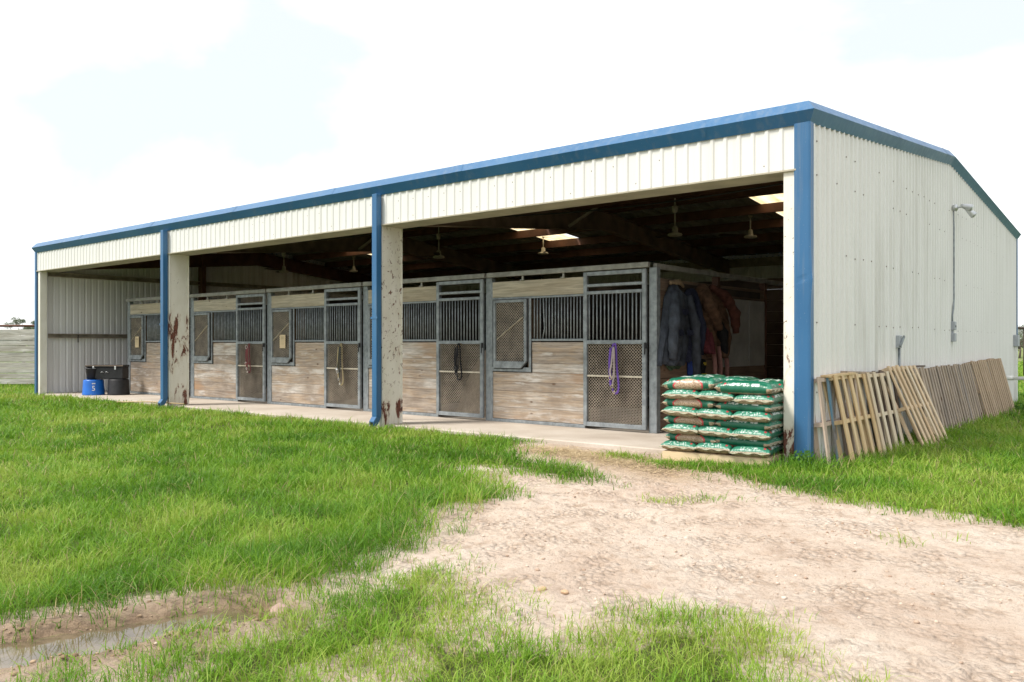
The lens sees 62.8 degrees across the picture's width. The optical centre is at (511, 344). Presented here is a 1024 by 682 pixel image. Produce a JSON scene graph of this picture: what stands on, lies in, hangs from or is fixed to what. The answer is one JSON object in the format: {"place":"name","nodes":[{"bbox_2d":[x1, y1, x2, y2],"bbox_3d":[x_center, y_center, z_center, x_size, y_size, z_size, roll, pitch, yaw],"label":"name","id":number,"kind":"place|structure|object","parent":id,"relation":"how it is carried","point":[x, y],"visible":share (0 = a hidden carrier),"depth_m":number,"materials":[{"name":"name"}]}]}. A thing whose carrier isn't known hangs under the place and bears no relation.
{"place":"outdoors","nodes":[
{"label":"outdoors","id":0,"kind":"place"},
{"bbox_2d":[44,389,781,463],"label":"concrete floor","id":1,"kind":"structure","parent":0,"point":[623,439],"depth_m":12.55,"materials":[{"name":"beige concrete"}]},
{"bbox_2d":[82,379,104,394],"bbox_3d":[-9.803,1.010,19.631,0.490,0.360,0.490,0,0,39],"label":"blue tub","id":2,"kind":"object","parent":1,"relation":"on","point":[94,387],"visible":0.96,"depth_m":19.44,"materials":[{"name":"plastic"}]},
{"bbox_2d":[85,368,96,379],"bbox_3d":[-9.810,0.686,19.559,0.286,0.284,0.284,0,0,39],"label":"bucket","id":3,"kind":"object","parent":2,"relation":"on","point":[90,373],"visible":1,"depth_m":19.46,"materials":[{"name":"black plastic"}]},
{"bbox_2d":[107,379,129,394],"bbox_3d":[-9.239,1.005,19.686,0.490,0.370,0.490,0,0,39],"label":"black tub","id":4,"kind":"object","parent":1,"relation":"on","point":[118,386],"visible":0.94,"depth_m":19.49,"materials":[{"name":"plastic"}]},
{"bbox_2d":[85,365,129,378],"bbox_3d":[-9.503,0.652,19.693,0.870,0.325,0.376,0,0,-3],"label":"trunk","id":5,"kind":"object","parent":4,"relation":"on","point":[112,371],"visible":0.96,"depth_m":19.53,"materials":[{"name":"black plastic"}]},
{"bbox_2d":[127,298,132,384],"bbox_3d":[-9.297,0.040,20.419,0.110,2.300,0.100,0,0,39],"label":"end post","id":6,"kind":"object","parent":1,"relation":"on","point":[128,315],"visible":0.44,"depth_m":20.38,"materials":[{"name":"metal"}]},
{"bbox_2d":[126,297,266,397],"bbox_3d":[-7.113,0.048,20.757,2.995,2.285,3.605,0,0,39],"label":"horse stall","id":7,"kind":"object","parent":1,"relation":"on","point":[144,356],"visible":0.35,"depth_m":19.85,"materials":[{"name":"pale weathered timber"},{"name":"galvanised steel"}]},
{"bbox_2d":[129,316,143,358],"bbox_3d":[-8.992,-0.153,20.062,0.645,1.037,0.035,0,0,39],"label":"hay door","id":8,"kind":"structure","parent":7,"relation":"in","point":[135,356],"depth_m":20.06,"materials":[{"name":"metal"}]},
{"bbox_2d":[135,337,138,346],"bbox_3d":[-8.946,-0.050,19.988,0.180,0.260,0.004,0,0,39],"label":"paper card","id":9,"kind":"object","parent":7,"relation":"attached to","point":[136,341],"visible":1,"depth_m":19.98,"materials":[{"name":"beige paper"}]},
{"bbox_2d":[189,289,362,403],"bbox_3d":[-4.873,0.048,18.915,2.995,2.285,3.605,0,0,39],"label":"horse stall","id":10,"kind":"object","parent":1,"relation":"on","point":[220,371],"visible":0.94,"depth_m":17.83,"materials":[{"name":"pale weathered timber"},{"name":"galvanised steel"}]},
{"bbox_2d":[193,313,209,360],"bbox_3d":[-6.752,-0.153,18.220,0.645,1.037,0.035,0,0,39],"label":"hay door","id":11,"kind":"structure","parent":10,"relation":"in","point":[195,358],"depth_m":18.23,"materials":[{"name":"metal"}]},
{"bbox_2d":[244,343,250,372],"bbox_3d":[-5.342,0.285,16.942,0.196,0.606,0.068,0,0,39],"label":"halter","id":12,"kind":"object","parent":10,"relation":"hanging from","point":[246,355],"visible":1,"depth_m":16.92},
{"bbox_2d":[236,293,265,401],"bbox_3d":[-5.321,0.070,17.012,1.030,2.160,0.095,0,0,39],"label":"door","id":13,"kind":"structure","parent":10,"relation":"in","point":[238,310],"depth_m":17.01,"materials":[{"name":"metal"}]},
{"bbox_2d":[266,366,362,400],"bbox_3d":[-4.408,0.522,18.406,2.000,1.336,2.000,0,0,39],"label":"bedding heap","id":14,"kind":"object","parent":1,"relation":"on","point":[341,387],"visible":0.09,"depth_m":17.87,"materials":[{"name":"beige wood"}]},
{"bbox_2d":[266,282,484,410],"bbox_3d":[-2.633,0.048,17.074,2.995,2.285,3.605,0,0,39],"label":"horse stall","id":15,"kind":"object","parent":1,"relation":"on","point":[295,379],"visible":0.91,"depth_m":15.96,"materials":[{"name":"pale weathered timber"},{"name":"galvanised steel"}]},
{"bbox_2d":[271,309,291,362],"bbox_3d":[-4.512,-0.153,16.379,0.645,1.037,0.035,0,0,39],"label":"hay door","id":16,"kind":"structure","parent":15,"relation":"in","point":[275,359],"depth_m":16.36,"materials":[{"name":"metal"}]},
{"bbox_2d":[280,335,284,347],"bbox_3d":[-4.465,-0.050,16.305,0.180,0.260,0.004,0,0,39],"label":"paper card","id":17,"kind":"object","parent":15,"relation":"attached to","point":[282,341],"visible":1,"depth_m":16.30,"materials":[{"name":"beige paper"}]},
{"bbox_2d":[335,343,343,385],"bbox_3d":[-3.101,0.364,15.082,0.172,0.770,0.096,0,0,39],"label":"halter","id":18,"kind":"object","parent":15,"relation":"hanging from","point":[339,359],"visible":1,"depth_m":15.08},
{"bbox_2d":[324,287,361,408],"bbox_3d":[-3.081,0.070,15.170,1.030,2.160,0.095,0,0,39],"label":"door","id":19,"kind":"structure","parent":15,"relation":"in","point":[359,304],"depth_m":15.17,"materials":[{"name":"metal"}]},
{"bbox_2d":[363,273,610,420],"bbox_3d":[-0.393,0.048,15.232,2.995,2.285,3.605,0,0,39],"label":"horse stall","id":20,"kind":"object","parent":1,"relation":"on","point":[429,382],"visible":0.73,"depth_m":13.88,"materials":[{"name":"pale weathered timber"},{"name":"galvanised steel"}]},
{"bbox_2d":[368,306,371,364],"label":"hay door","id":21,"kind":"structure","parent":20,"relation":"in","point":[369,307],"depth_m":14.72,"materials":[{"name":"metal"}]},
{"bbox_2d":[453,343,461,380],"bbox_3d":[-0.850,0.280,13.251,0.169,0.595,0.065,0,0,39],"label":"halter","id":22,"kind":"object","parent":20,"relation":"hanging from","point":[457,354],"visible":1,"depth_m":13.24},
{"bbox_2d":[436,279,483,417],"bbox_3d":[-0.841,0.070,13.329,1.030,2.160,0.095,0,0,39],"label":"door","id":23,"kind":"structure","parent":20,"relation":"in","point":[439,342],"depth_m":13.33,"materials":[{"name":"metal"}]},
{"bbox_2d":[454,350,595,415],"bbox_3d":[0.073,0.511,14.723,2.100,1.358,2.000,0,0,39],"label":"bedding heap","id":24,"kind":"object","parent":1,"relation":"on","point":[468,395],"visible":0.07,"depth_m":14.22,"materials":[{"name":"beige wood"}]},
{"bbox_2d":[342,278,783,382],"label":"tack room wall","id":25,"kind":"structure","parent":1,"relation":"on","point":[775,344],"depth_m":17.86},
{"bbox_2d":[487,262,759,433],"bbox_3d":[1.848,0.048,13.390,2.995,2.285,3.605,0,0,39],"label":"horse stall","id":26,"kind":"object","parent":1,"relation":"on","point":[526,336],"visible":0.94,"depth_m":12.34,"materials":[{"name":"pale weathered timber"},{"name":"galvanised steel"}]},
{"bbox_2d":[493,299,526,367],"bbox_3d":[-0.031,-0.153,12.695,0.645,1.037,0.035,0,0,39],"label":"hay door","id":27,"kind":"structure","parent":26,"relation":"in","point":[496,364],"depth_m":12.70,"materials":[{"name":"metal"}]},
{"bbox_2d":[608,343,619,394],"bbox_3d":[1.390,0.334,11.410,0.169,0.708,0.065,0,0,39],"label":"halter","id":28,"kind":"object","parent":26,"relation":"hanging from","point":[612,355],"visible":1,"depth_m":11.40},
{"bbox_2d":[583,268,646,429],"bbox_3d":[1.400,0.070,11.487,1.030,2.160,0.095,0,0,39],"label":"door","id":29,"kind":"structure","parent":26,"relation":"in","point":[643,292],"depth_m":11.49,"materials":[{"name":"metal"}]},
{"bbox_2d":[653,263,783,430],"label":"stall side wall","id":30,"kind":"structure","parent":1,"relation":"on","point":[760,371],"depth_m":12.60,"materials":[{"name":"brown wood"}]},
{"bbox_2d":[657,279,701,374],"bbox_3d":[2.336,-0.165,11.423,0.277,1.444,0.975,0,0,39],"label":"riding coat","id":31,"kind":"object","parent":30,"relation":"hanging from","point":[677,322],"visible":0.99,"depth_m":11.30,"materials":[{"name":"blue fabric"}]},
{"bbox_2d":[666,366,680,370],"bbox_3d":[2.228,0.276,11.463,0.061,0.172,0.500,0,0,39],"label":"lining","id":32,"kind":"object","parent":31,"relation":"hanging from","point":[670,368],"visible":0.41,"depth_m":11.39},
{"bbox_2d":[687,361,692,375],"bbox_3d":[2.539,0.403,11.812,0.098,0.505,0.115,0,0,39],"label":"blue lead bundle","id":33,"kind":"object","parent":30,"relation":"hanging from","point":[689,369],"visible":0.41,"depth_m":11.78,"materials":[{"name":"fabric"}]},
{"bbox_2d":[684,288,706,362],"bbox_3d":[2.608,-0.265,11.785,0.239,1.050,0.478,0,0,39],"label":"dark jacket","id":34,"kind":"object","parent":30,"relation":"hanging from","point":[697,301],"visible":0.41,"depth_m":11.75,"materials":[{"name":"black fabric"}]},
{"bbox_2d":[701,359,706,373],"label":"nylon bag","id":35,"kind":"object","parent":30,"relation":"hanging from","point":[703,364],"visible":0.09,"depth_m":11.95,"materials":[{"name":"black fabric"}]},
{"bbox_2d":[704,328,715,353],"bbox_3d":[2.823,-0.123,12.074,0.204,0.534,0.400,0,0,39],"label":"maroon blanket","id":36,"kind":"object","parent":30,"relation":"hanging from","point":[709,346],"visible":0.46,"depth_m":12.02,"materials":[{"name":"fabric"}]},
{"bbox_2d":[695,284,740,357],"bbox_3d":[3.039,-0.330,12.247,0.332,1.079,1.098,0,0,39],"label":"work coat","id":37,"kind":"object","parent":30,"relation":"hanging from","point":[716,302],"visible":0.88,"depth_m":12.23,"materials":[{"name":"brown fabric"}]},
{"bbox_2d":[712,350,716,373],"bbox_3d":[2.930,0.481,12.167,0.112,0.912,0.079,0,0,39],"label":"leather strap","id":38,"kind":"object","parent":37,"relation":"hanging from","point":[714,359],"visible":0.35,"depth_m":12.14,"materials":[{"name":"brown leather"}]},
{"bbox_2d":[717,346,722,374],"bbox_3d":[3.045,0.481,12.306,0.112,0.912,0.079,0,0,39],"label":"leather strap","id":39,"kind":"object","parent":37,"relation":"hanging from","point":[720,363],"visible":0.35,"depth_m":12.28,"materials":[{"name":"brown leather"}]},
{"bbox_2d":[724,357,728,376],"bbox_3d":[3.184,0.481,12.476,0.112,0.912,0.079,0,0,39],"label":"leather strap","id":40,"kind":"object","parent":37,"relation":"hanging from","point":[726,360],"visible":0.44,"depth_m":12.45,"materials":[{"name":"brown leather"}]},
{"bbox_2d":[722,299,747,366],"bbox_3d":[3.470,-0.175,13.031,0.025,1.050,0.940,0,0,39],"label":"wall board","id":41,"kind":"object","parent":30,"relation":"attached to","point":[738,355],"depth_m":13.15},
{"bbox_2d":[748,300,764,365],"bbox_3d":[3.985,-0.175,13.656,0.025,1.050,0.600,0,0,39],"label":"wall board","id":42,"kind":"object","parent":30,"relation":"attached to","point":[756,333],"depth_m":13.62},
{"bbox_2d":[0,347,1023,681],"bbox_3d":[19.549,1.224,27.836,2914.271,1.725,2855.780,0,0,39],"label":"ground","id":43,"kind":"structure","parent":0,"point":[980,627],"depth_m":4.40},
{"bbox_2d":[0,325,34,383],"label":"board fence","id":44,"kind":"object","parent":43,"relation":"on","point":[17,356],"depth_m":24.51,"materials":[{"name":"grey wood"}]},
{"bbox_2d":[3,316,34,328],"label":"tree","id":45,"kind":"object","parent":43,"relation":"on","point":[14,320],"visible":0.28,"depth_m":59.60,"materials":[{"name":"green plant"}]},
{"bbox_2d":[0,608,260,668],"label":"water","id":46,"kind":"structure","parent":43,"relation":"on","point":[83,641],"depth_m":3.55,"materials":[{"name":"brown liquid"}]},
{"bbox_2d":[0,600,282,675],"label":"bank clods","id":47,"kind":"object","parent":43,"relation":"on","point":[77,654],"visible":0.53,"depth_m":3.41,"materials":[{"name":"brown soil"}]},
{"bbox_2d":[117,401,183,403],"bbox_3d":[-6.944,1.135,16.255,1.938,0.053,0.229,0,0,29],"label":"slab edge","id":48,"kind":"object","parent":43,"relation":"on","point":[147,401],"visible":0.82,"depth_m":16.42,"materials":[{"name":"concrete"}]},
{"bbox_2d":[270,602,291,616],"bbox_3d":[-1.041,1.208,3.779,0.093,0.074,0.124,0,0,-42],"label":"stone","id":49,"kind":"object","parent":43,"relation":"on","point":[275,609],"visible":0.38,"depth_m":3.76,"materials":[{"name":"beige stone"}]},
{"bbox_2d":[0,361,1023,681],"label":"grass","id":50,"kind":"structure","parent":43,"relation":"on","point":[222,557],"depth_m":5.70,"materials":[{"name":"green plant"}]},
{"bbox_2d":[3,449,1023,681],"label":"clods","id":51,"kind":"object","parent":43,"relation":"on","point":[784,597],"visible":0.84,"depth_m":4.76,"materials":[{"name":"beige soil"}]},
{"bbox_2d":[32,101,1020,463],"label":"barn","id":52,"kind":"structure","parent":43,"relation":"on","point":[852,219],"depth_m":12.64,"materials":[{"name":"white metal"}]},
{"bbox_2d":[266,253,308,272],"bbox_3d":[-6.172,-2.402,22.341,1.198,0.995,1.052,0,0,28],"label":"ceiling fan","id":53,"kind":"object","parent":52,"relation":"hanging from","point":[283,270],"visible":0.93,"depth_m":22.41,"materials":[{"name":"beige metal"}]},
{"bbox_2d":[334,256,371,271],"bbox_3d":[-4.651,-2.663,25.274,1.052,0.995,1.198,0,0,21],"label":"ceiling fan","id":54,"kind":"object","parent":52,"relation":"hanging from","point":[353,268],"visible":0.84,"depth_m":25.24,"materials":[{"name":"beige metal"}]},
{"bbox_2d":[415,227,455,258],"bbox_3d":[-1.634,-2.413,18.651,1.198,0.995,1.052,0,0,-1],"label":"ceiling fan","id":55,"kind":"object","parent":52,"relation":"hanging from","point":[437,255],"visible":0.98,"depth_m":18.76,"materials":[{"name":"beige metal"}]},
{"bbox_2d":[517,237,561,254],"bbox_3d":[0.822,-2.703,20.622,1.198,0.995,1.052,0,0,-18],"label":"ceiling fan","id":56,"kind":"object","parent":52,"relation":"hanging from","point":[543,252],"visible":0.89,"depth_m":20.72,"materials":[{"name":"beige metal"}]},
{"bbox_2d":[654,198,707,237],"bbox_3d":[2.843,-2.422,14.925,1.198,0.995,1.052,0,0,39],"label":"ceiling fan","id":57,"kind":"object","parent":52,"relation":"hanging from","point":[674,232],"visible":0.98,"depth_m":14.99,"materials":[{"name":"beige metal"}]},
{"bbox_2d":[718,215,777,238],"bbox_3d":[5.013,-2.683,17.226,1.198,0.995,1.052,0,0,-35],"label":"ceiling fan","id":58,"kind":"object","parent":52,"relation":"hanging from","point":[750,235],"visible":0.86,"depth_m":17.29,"materials":[{"name":"beige metal"}]},
{"bbox_2d":[896,335,904,433],"bbox_3d":[4.937,0.560,10.660,0.086,1.340,0.144,0,0,39],"label":"standpipe","id":59,"kind":"object","parent":52,"relation":"attached to","point":[899,340],"visible":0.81,"depth_m":10.66,"materials":[{"name":"metal"}]},
{"bbox_2d":[951,321,956,341],"bbox_3d":[6.866,-0.195,13.022,0.066,0.310,0.120,0,0,39],"label":"electrical box","id":60,"kind":"object","parent":52,"relation":"attached to","point":[953,328],"visible":1,"depth_m":12.99,"materials":[{"name":"grey metal"}]},
{"bbox_2d":[951,204,976,321],"bbox_3d":[7.036,-1.268,13.052,0.382,1.835,0.163,0,0,13],"label":"flood light","id":61,"kind":"object","parent":52,"relation":"attached to","point":[968,208],"visible":1,"depth_m":13.08,"materials":[{"name":"metal"}]},
{"bbox_2d":[1013,335,1019,402],"bbox_3d":[10.463,0.520,17.379,0.090,1.420,0.180,0,0,39],"label":"meter box","id":62,"kind":"object","parent":52,"relation":"attached to","point":[1016,341],"visible":0.92,"depth_m":17.35,"materials":[{"name":"white plastic"}]},
{"bbox_2d":[561,589,568,594],"bbox_3d":[0.260,1.220,4.124,0.043,0.025,0.031,0,0,15],"label":"stone","id":63,"kind":"object","parent":43,"relation":"on","point":[565,591],"visible":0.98,"depth_m":4.11,"materials":[{"name":"beige stone"}]},
{"bbox_2d":[511,443,720,484],"bbox_3d":[0.984,1.225,8.992,1.313,0.096,3.597,0,0,-39],"label":"straw","id":64,"kind":"object","parent":43,"relation":"on","point":[594,454],"visible":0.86,"depth_m":9.06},
{"bbox_2d":[662,450,783,466],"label":"bag pallet","id":65,"kind":"object","parent":43,"relation":"on","point":[679,455],"visible":0.34,"depth_m":8.58,"materials":[{"name":"beige wood"}]},
{"bbox_2d":[659,439,706,451],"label":"pellet bag","id":66,"kind":"object","parent":65,"relation":"on","point":[677,445],"visible":0.59,"depth_m":8.78,"materials":[{"name":"green plastic"}]},
{"bbox_2d":[693,441,734,453],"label":"pellet bag","id":67,"kind":"object","parent":65,"relation":"on","point":[716,448],"visible":0.56,"depth_m":8.55,"materials":[{"name":"green plastic"}]},
{"bbox_2d":[665,433,717,443],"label":"pellet bag","id":68,"kind":"object","parent":67,"relation":"on","point":[691,438],"visible":0.52,"depth_m":8.74,"materials":[{"name":"brown plastic"}]},
{"bbox_2d":[661,423,699,434],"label":"pellet bag","id":69,"kind":"object","parent":68,"relation":"on","point":[682,428],"visible":0.55,"depth_m":8.76,"materials":[{"name":"green plastic"}]},
{"bbox_2d":[663,415,717,425],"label":"pellet bag","id":70,"kind":"object","parent":69,"relation":"on","point":[698,421],"visible":0.45,"depth_m":8.75,"materials":[{"name":"plastic"}]},
{"bbox_2d":[660,403,699,416],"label":"pellet bag","id":71,"kind":"object","parent":70,"relation":"on","point":[683,411],"visible":0.56,"depth_m":8.77,"materials":[{"name":"green plastic"}]},
{"bbox_2d":[662,398,718,408],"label":"pellet bag","id":72,"kind":"object","parent":71,"relation":"on","point":[698,403],"visible":0.55,"depth_m":8.73,"materials":[{"name":"green plastic"}]},
{"bbox_2d":[661,389,702,398],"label":"pellet bag","id":73,"kind":"object","parent":72,"relation":"on","point":[679,394],"visible":0.48,"depth_m":8.79,"materials":[{"name":"green plastic"}]},
{"bbox_2d":[662,376,725,389],"bbox_3d":[1.952,0.416,8.908,0.619,0.153,0.416,-2,-1,37],"label":"pellet bag","id":74,"kind":"object","parent":73,"relation":"on","point":[698,382],"visible":0.81,"depth_m":8.75,"materials":[{"name":"green plastic"}]},
{"bbox_2d":[692,374,725,377],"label":"pellet bag","id":75,"kind":"object","parent":73,"relation":"on","point":[718,375],"visible":0.11,"depth_m":9.33,"materials":[{"name":"green plastic"}]},
{"bbox_2d":[729,444,783,457],"bbox_3d":[2.504,1.068,8.553,0.407,0.134,0.613,-1,0,32],"label":"pellet bag","id":76,"kind":"object","parent":65,"relation":"on","point":[748,451],"visible":0.77,"depth_m":8.34,"materials":[{"name":"green plastic"}]},
{"bbox_2d":[716,437,783,446],"bbox_3d":[2.427,0.983,8.590,0.613,0.136,0.407,1,1,38],"label":"pellet bag","id":77,"kind":"object","parent":76,"relation":"on","point":[734,441],"visible":0.52,"depth_m":8.44,"materials":[{"name":"green plastic"}]},
{"bbox_2d":[698,424,734,437],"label":"pellet bag","id":78,"kind":"object","parent":77,"relation":"on","point":[716,430],"visible":0.56,"depth_m":8.57,"materials":[{"name":"green plastic"}]},
{"bbox_2d":[730,425,783,440],"bbox_3d":[2.518,0.896,8.562,0.407,0.134,0.613,1,2,33],"label":"pellet bag","id":79,"kind":"object","parent":77,"relation":"on","point":[752,434],"visible":0.85,"depth_m":8.35,"materials":[{"name":"green plastic"}]},
{"bbox_2d":[715,418,783,429],"bbox_3d":[2.431,0.809,8.582,0.613,0.136,0.407,1,1,37],"label":"pellet bag","id":80,"kind":"object","parent":79,"relation":"on","point":[733,423],"visible":0.7,"depth_m":8.43,"materials":[{"name":"green plastic"}]},
{"bbox_2d":[696,406,735,419],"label":"pellet bag","id":81,"kind":"object","parent":80,"relation":"on","point":[715,413],"visible":0.66,"depth_m":8.56,"materials":[{"name":"green plastic"}]},
{"bbox_2d":[730,410,783,422],"bbox_3d":[2.535,0.721,8.556,0.407,0.137,0.613,1,1,36],"label":"pellet bag","id":82,"kind":"object","parent":80,"relation":"on","point":[758,416],"visible":0.7,"depth_m":8.35,"materials":[{"name":"green plastic"}]},
{"bbox_2d":[716,401,783,411],"bbox_3d":[2.431,0.630,8.579,0.613,0.138,0.407,1,0,36],"label":"pellet bag","id":83,"kind":"object","parent":82,"relation":"on","point":[734,406],"visible":0.68,"depth_m":8.43,"materials":[{"name":"green plastic"}]},
{"bbox_2d":[695,389,738,401],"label":"pellet bag","id":84,"kind":"object","parent":83,"relation":"on","point":[712,395],"visible":0.6,"depth_m":8.56,"materials":[{"name":"green plastic"}]},
{"bbox_2d":[732,392,783,404],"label":"pellet bag","id":85,"kind":"object","parent":83,"relation":"on","point":[774,398],"visible":0.72,"depth_m":8.36,"materials":[{"name":"green plastic"}]},
{"bbox_2d":[714,380,783,394],"bbox_3d":[2.418,0.444,8.563,0.619,0.153,0.416,1,-1,32],"label":"pellet bag","id":86,"kind":"object","parent":85,"relation":"on","point":[753,387],"visible":0.93,"depth_m":8.41,"materials":[{"name":"green plastic"}]},
{"bbox_2d":[755,379,783,392],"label":"pellet bag","id":87,"kind":"object","parent":85,"relation":"on","point":[780,382],"visible":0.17,"depth_m":8.75,"materials":[{"name":"green plastic"}]},
{"bbox_2d":[788,450,815,468],"bbox_3d":[2.859,1.133,8.208,0.248,0.222,0.244,0,0,-16],"label":"weed","id":88,"kind":"object","parent":43,"relation":"on","point":[805,455],"visible":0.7,"depth_m":8.18,"materials":[{"name":"green plant"}]},
{"bbox_2d":[814,377,862,465],"bbox_3d":[3.414,0.812,8.799,0.130,0.968,1.173,-9,-6,39],"label":"pallet","id":89,"kind":"object","parent":43,"relation":"on","point":[824,423],"visible":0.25,"depth_m":8.52,"materials":[{"name":"brown wood"}]},
{"bbox_2d":[820,372,855,377],"bbox_3d":[3.426,0.323,8.795,0.100,0.037,0.702,0,0,43],"label":"board","id":90,"kind":"object","parent":89,"relation":"on","point":[838,374],"visible":0.82,"depth_m":8.69,"materials":[{"name":"yellow wood"}]},
{"bbox_2d":[822,373,882,466],"bbox_3d":[3.635,0.805,8.915,0.130,0.986,1.029,-15,-10,38],"label":"pallet","id":91,"kind":"object","parent":43,"relation":"on","point":[864,431],"visible":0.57,"depth_m":8.84,"materials":[{"name":"yellow wood"}]},
{"bbox_2d":[858,370,904,449],"bbox_3d":[4.362,0.802,9.905,0.130,0.988,1.104,-10,-7,39],"label":"pallet","id":92,"kind":"object","parent":43,"relation":"on","point":[885,407],"visible":0.24,"depth_m":9.85,"materials":[{"name":"brown wood"}]},
{"bbox_2d":[859,371,904,455],"bbox_3d":[4.251,0.809,9.639,0.130,0.978,0.850,-15,-10,38],"label":"pallet","id":93,"kind":"object","parent":43,"relation":"on","point":[875,376],"visible":0.59,"depth_m":9.58,"materials":[{"name":"brown wood"}]},
{"bbox_2d":[840,371,871,373],"bbox_3d":[3.847,0.315,9.323,0.080,0.052,0.852,0,0,42],"label":"board","id":94,"kind":"object","parent":93,"relation":"on","point":[855,371],"visible":0.84,"depth_m":9.18,"materials":[{"name":"grey wood"}]},
{"bbox_2d":[878,365,947,449],"bbox_3d":[4.997,0.778,10.395,0.130,1.076,1.218,-29,-18,36],"label":"pallet","id":95,"kind":"object","parent":43,"relation":"on","point":[913,406],"visible":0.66,"depth_m":10.28,"materials":[{"name":"brown wood"}]},
{"bbox_2d":[905,367,949,433],"bbox_3d":[5.596,0.803,11.251,0.130,0.990,1.151,-17,-10,38],"label":"pallet","id":96,"kind":"object","parent":43,"relation":"on","point":[929,377],"visible":0.4,"depth_m":11.35,"materials":[{"name":"grey wood"}]},
{"bbox_2d":[935,364,969,429],"bbox_3d":[6.347,0.799,12.151,0.130,0.995,1.154,-17,-10,38],"label":"pallet","id":97,"kind":"object","parent":43,"relation":"on","point":[945,375],"visible":0.56,"depth_m":12.09,"materials":[{"name":"grey wood"}]},
{"bbox_2d":[951,363,982,425],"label":"pallet","id":98,"kind":"object","parent":43,"relation":"on","point":[970,393],"visible":0.49,"depth_m":13.01,"materials":[{"name":"grey wood"}]},
{"bbox_2d":[963,360,1001,416],"bbox_3d":[7.830,0.782,13.910,0.130,1.039,1.206,-19,-12,38],"label":"pallet","id":99,"kind":"object","parent":43,"relation":"on","point":[985,387],"visible":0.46,"depth_m":13.83,"materials":[{"name":"beige wood"}]},
{"bbox_2d":[983,358,1013,414],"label":"pallet","id":100,"kind":"object","parent":43,"relation":"on","point":[1000,382],"visible":0.57,"depth_m":14.85,"materials":[{"name":"beige wood"}]},
{"bbox_2d":[1006,376,1023,379],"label":"pipe rail","id":101,"kind":"object","parent":43,"relation":"on","point":[1014,378],"visible":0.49,"depth_m":16.48,"materials":[{"name":"white plastic"}]},
{"bbox_2d":[1013,401,1023,410],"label":"weed","id":102,"kind":"object","parent":43,"relation":"on","point":[1018,407],"visible":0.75,"depth_m":14.85,"materials":[{"name":"green plant"}]},
{"bbox_2d":[1018,325,1023,357],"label":"tree","id":103,"kind":"object","parent":43,"relation":"on","point":[1020,333],"visible":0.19,"depth_m":69.93,"materials":[{"name":"green plant"}]},
{"bbox_2d":[1018,327,1023,375],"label":"pipe gate","id":104,"kind":"structure","parent":43,"relation":"on","point":[1023,347],"depth_m":29.99,"materials":[{"name":"grey metal"}]},
{"bbox_2d":[0,0,1023,334],"label":"sky","id":105,"kind":"structure","parent":0,"point":[114,114],"materials":[{"name":"white"}]},
{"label":"pellet bag","id":106,"kind":"object","parent":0,"visible":0},
{"bbox_2d":[722,376,760,380],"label":"pellet bag","id":107,"kind":"object","parent":106,"relation":"on","point":[738,378],"visible":0.2,"depth_m":9.01,"materials":[{"name":"green plastic"}]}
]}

